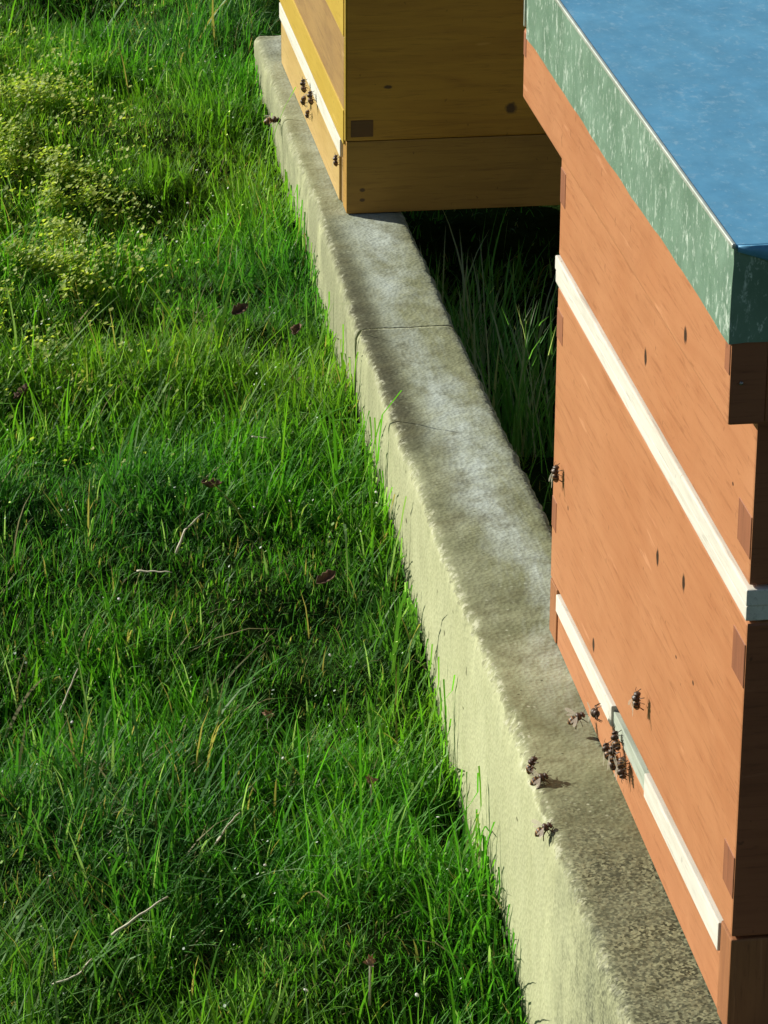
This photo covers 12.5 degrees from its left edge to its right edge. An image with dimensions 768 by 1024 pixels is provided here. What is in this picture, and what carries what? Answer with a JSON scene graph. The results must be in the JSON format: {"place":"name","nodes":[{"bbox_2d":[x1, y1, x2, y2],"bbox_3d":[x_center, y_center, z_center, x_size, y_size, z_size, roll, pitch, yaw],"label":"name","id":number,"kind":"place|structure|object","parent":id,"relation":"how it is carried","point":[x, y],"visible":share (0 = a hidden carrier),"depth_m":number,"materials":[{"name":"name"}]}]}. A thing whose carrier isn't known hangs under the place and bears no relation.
{"place":"outdoors","nodes":[
{"label":"outdoors","id":0,"kind":"place"},
{"bbox_2d":[0,0,560,1023],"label":"ground","id":1,"kind":"structure","parent":0,"point":[542,218],"depth_m":2.58,"materials":[{"name":"green plant"}]},
{"bbox_2d":[13,382,29,398],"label":"dead leaf","id":2,"kind":"object","parent":1,"relation":"on","point":[24,387],"visible":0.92,"depth_m":2.85,"materials":[{"name":"brown plant"}]},
{"bbox_2d":[60,668,77,711],"bbox_3d":[-0.218,0.124,2.432,0.001,0.025,0.023,15,27,30],"label":"dry stalk","id":3,"kind":"object","parent":1,"relation":"on","point":[64,701],"visible":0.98,"depth_m":2.43,"materials":[{"name":"plant"}]},
{"bbox_2d":[51,958,91,985],"bbox_3d":[-0.189,0.279,2.123,0.026,0.016,0.007,-3,24,-8],"label":"dry stalk","id":4,"kind":"object","parent":1,"relation":"on","point":[67,979],"visible":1,"depth_m":2.12,"materials":[{"name":"beige plant"}]},
{"bbox_2d":[111,896,167,935],"bbox_3d":[-0.150,0.248,2.152,0.036,0.027,0.006,-3,24,-8],"label":"dry stalk","id":5,"kind":"object","parent":1,"relation":"on","point":[130,921],"visible":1,"depth_m":2.15,"materials":[{"name":"beige plant"}]},
{"bbox_2d":[137,570,171,572],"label":"dry stalk","id":6,"kind":"object","parent":1,"relation":"on","point":[145,571],"visible":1,"depth_m":2.54,"materials":[{"name":"beige plant"}]},
{"bbox_2d":[175,513,202,553],"bbox_3d":[-0.144,0.015,2.571,0.005,0.021,0.033,16,28,32],"label":"dry stalk","id":7,"kind":"object","parent":1,"relation":"on","point":[179,544],"visible":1,"depth_m":2.57,"materials":[{"name":"beige plant"}]},
{"bbox_2d":[201,478,222,487],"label":"dead leaf","id":8,"kind":"object","parent":1,"relation":"on","point":[209,484],"visible":1,"depth_m":2.64,"materials":[{"name":"brown plant"}]},
{"bbox_2d":[214,812,239,844],"bbox_3d":[-0.101,0.203,2.251,0.002,0.015,0.024,20,30,37],"label":"dry stalk","id":9,"kind":"object","parent":1,"relation":"on","point":[223,832],"visible":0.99,"depth_m":2.25,"materials":[{"name":"beige plant"}]},
{"bbox_2d":[0,1,467,1017],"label":"clover","id":10,"kind":"object","parent":1,"relation":"on","point":[52,191],"visible":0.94,"depth_m":3.23,"materials":[{"name":"green plant"}]},
{"bbox_2d":[231,303,247,314],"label":"dead leaf","id":11,"kind":"object","parent":1,"relation":"on","point":[239,308],"visible":1,"depth_m":2.96,"materials":[{"name":"brown plant"}]},
{"bbox_2d":[262,709,273,743],"bbox_3d":[-0.080,0.152,2.435,0.009,0.035,0.008,-3,24,-8],"label":"faded flower","id":12,"kind":"object","parent":1,"relation":"on","point":[266,713],"visible":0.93,"depth_m":2.43,"materials":[{"name":"brown plant"}]},
{"bbox_2d":[291,323,301,334],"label":"dead leaf","id":13,"kind":"object","parent":1,"relation":"on","point":[295,328],"visible":1,"depth_m":2.94,"materials":[{"name":"brown plant"}]},
{"bbox_2d":[316,570,335,583],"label":"dead leaf","id":14,"kind":"object","parent":1,"relation":"on","point":[326,576],"visible":1,"depth_m":2.53,"materials":[{"name":"brown plant"}]},
{"bbox_2d":[254,35,454,404],"bbox_3d":[-0.041,-0.193,3.243,0.090,0.271,0.861,-3,24,-8],"label":"kerb stone","id":15,"kind":"object","parent":1,"relation":"on","point":[373,272],"visible":0.31,"depth_m":2.99,"materials":[{"name":"concrete"}]},
{"bbox_2d":[263,115,279,126],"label":"honey bee","id":16,"kind":"object","parent":15,"relation":"on","point":[269,120],"visible":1,"depth_m":3.33,"materials":[{"name":"beige"}]},
{"bbox_2d":[279,0,561,213],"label":"beehive","id":17,"kind":"object","parent":15,"relation":"on","point":[420,105],"visible":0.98,"depth_m":3.04,"materials":[{"name":"yellow wood"}]},
{"bbox_2d":[300,77,306,92],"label":"honey bee","id":18,"kind":"object","parent":17,"relation":"attached to","point":[303,85],"visible":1,"depth_m":3.25,"materials":[{"name":"beige"}]},
{"bbox_2d":[300,94,307,106],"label":"honey bee","id":19,"kind":"object","parent":17,"relation":"attached to","point":[302,100],"visible":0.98,"depth_m":3.26,"materials":[{"name":"beige"}]},
{"bbox_2d":[305,109,310,118],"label":"honey bee","id":20,"kind":"object","parent":17,"relation":"attached to","point":[307,112],"visible":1,"depth_m":3.26,"materials":[{"name":"beige"}]},
{"bbox_2d":[306,90,313,107],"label":"honey bee","id":21,"kind":"object","parent":17,"relation":"attached to","point":[310,99],"visible":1,"depth_m":3.21,"materials":[{"name":"beige"}]},
{"bbox_2d":[332,155,339,166],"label":"honey bee","id":22,"kind":"object","parent":17,"relation":"attached to","point":[335,162],"visible":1,"depth_m":3.06,"materials":[{"name":"beige"}]},
{"bbox_2d":[363,954,375,1005],"bbox_3d":[-0.009,0.281,2.101,0.009,0.034,0.008,-3,24,-8],"label":"faded flower","id":23,"kind":"object","parent":1,"relation":"on","point":[370,961],"visible":1,"depth_m":2.10,"materials":[{"name":"brown plant"}]},
{"bbox_2d":[366,774,377,806],"bbox_3d":[-0.008,0.190,2.336,0.009,0.035,0.007,-3,24,-8],"label":"faded flower","id":24,"kind":"object","parent":1,"relation":"on","point":[368,780],"visible":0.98,"depth_m":2.33,"materials":[{"name":"brown plant"}]},
{"bbox_2d":[355,326,721,1023],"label":"kerb stone","id":25,"kind":"object","parent":1,"relation":"on","point":[597,930],"visible":0.63,"depth_m":2.24,"materials":[{"name":"concrete"}]},
{"bbox_2d":[522,752,538,774],"bbox_3d":[0.088,0.150,2.090,0.007,0.014,0.018,23,19,3],"label":"honey bee","id":26,"kind":"object","parent":25,"relation":"on","point":[532,762],"visible":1,"depth_m":2.09,"materials":[{"name":"beige"}]},
{"bbox_2d":[528,768,551,788],"bbox_3d":[0.093,0.159,2.084,0.012,0.010,0.017,-6,24,-15],"label":"honey bee","id":27,"kind":"object","parent":25,"relation":"on","point":[538,780],"visible":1,"depth_m":2.08,"materials":[{"name":"beige"}]},
{"bbox_2d":[531,819,554,840],"bbox_3d":[0.093,0.184,2.036,0.011,0.010,0.018,-6,24,-14],"label":"honey bee","id":28,"kind":"object","parent":25,"relation":"on","point":[540,832],"visible":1,"depth_m":2.03,"materials":[{"name":"beige"}]},
{"bbox_2d":[523,0,767,1023],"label":"beehive","id":29,"kind":"object","parent":25,"relation":"on","point":[651,116],"visible":1,"depth_m":1.88,"materials":[{"name":"orange paint"}]},
{"bbox_2d":[549,463,561,487],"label":"honey bee","id":30,"kind":"object","parent":29,"relation":"in","point":[554,473],"visible":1,"depth_m":2.20,"materials":[{"name":"beige"}]},
{"bbox_2d":[587,702,601,721],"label":"honey bee","id":31,"kind":"object","parent":29,"relation":"attached to","point":[594,713],"visible":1,"depth_m":2.09,"materials":[{"name":"beige"}]},
{"bbox_2d":[602,740,611,765],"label":"honey bee","id":32,"kind":"object","parent":29,"relation":"attached to","point":[605,748],"visible":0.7,"depth_m":2.09,"materials":[{"name":"beige"}]},
{"bbox_2d":[607,741,620,769],"bbox_3d":[0.135,0.143,2.060,0.007,0.017,0.012,-3,-3,-8],"label":"honey bee","id":33,"kind":"object","parent":29,"relation":"on","point":[612,752],"visible":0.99,"depth_m":2.06,"materials":[{"name":"beige"}]},
{"bbox_2d":[610,751,618,772],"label":"honey bee","id":34,"kind":"object","parent":29,"relation":"on","point":[612,767],"visible":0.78,"depth_m":2.07,"materials":[{"name":"beige"}]},
{"bbox_2d":[611,727,623,750],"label":"honey bee","id":35,"kind":"object","parent":29,"relation":"attached to","point":[615,738],"visible":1,"depth_m":2.06,"materials":[{"name":"beige"}]},
{"bbox_2d":[613,756,629,781],"bbox_3d":[0.138,0.149,2.042,0.007,0.012,0.017,-3,65,-8],"label":"honey bee","id":36,"kind":"object","parent":29,"relation":"in","point":[620,766],"visible":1,"depth_m":2.04,"materials":[{"name":"beige"}]},
{"bbox_2d":[614,753,628,779],"bbox_3d":[0.139,0.149,2.049,0.007,0.017,0.012,-3,29,-8],"label":"honey bee","id":37,"kind":"object","parent":29,"relation":"on","point":[616,770],"visible":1,"depth_m":2.05,"materials":[{"name":"beige"}]},
{"bbox_2d":[628,689,644,716],"bbox_3d":[0.143,0.106,1.981,0.007,0.014,0.014,-3,31,-8],"label":"honey bee","id":38,"kind":"object","parent":29,"relation":"in","point":[635,700],"visible":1,"depth_m":1.98,"materials":[{"name":"beige"}]},
{"bbox_2d":[419,207,557,510],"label":"tall grass","id":39,"kind":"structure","parent":0,"point":[517,413],"depth_m":3.00,"materials":[{"name":"green plant"}]},
{"bbox_2d":[565,708,586,728],"bbox_3d":[0.118,0.127,2.143,0.012,0.010,0.018,-6,24,-15],"label":"honey bee","id":40,"kind":"object","parent":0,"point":[575,719],"visible":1,"depth_m":2.14,"materials":[{"name":"beige"}]}
]}

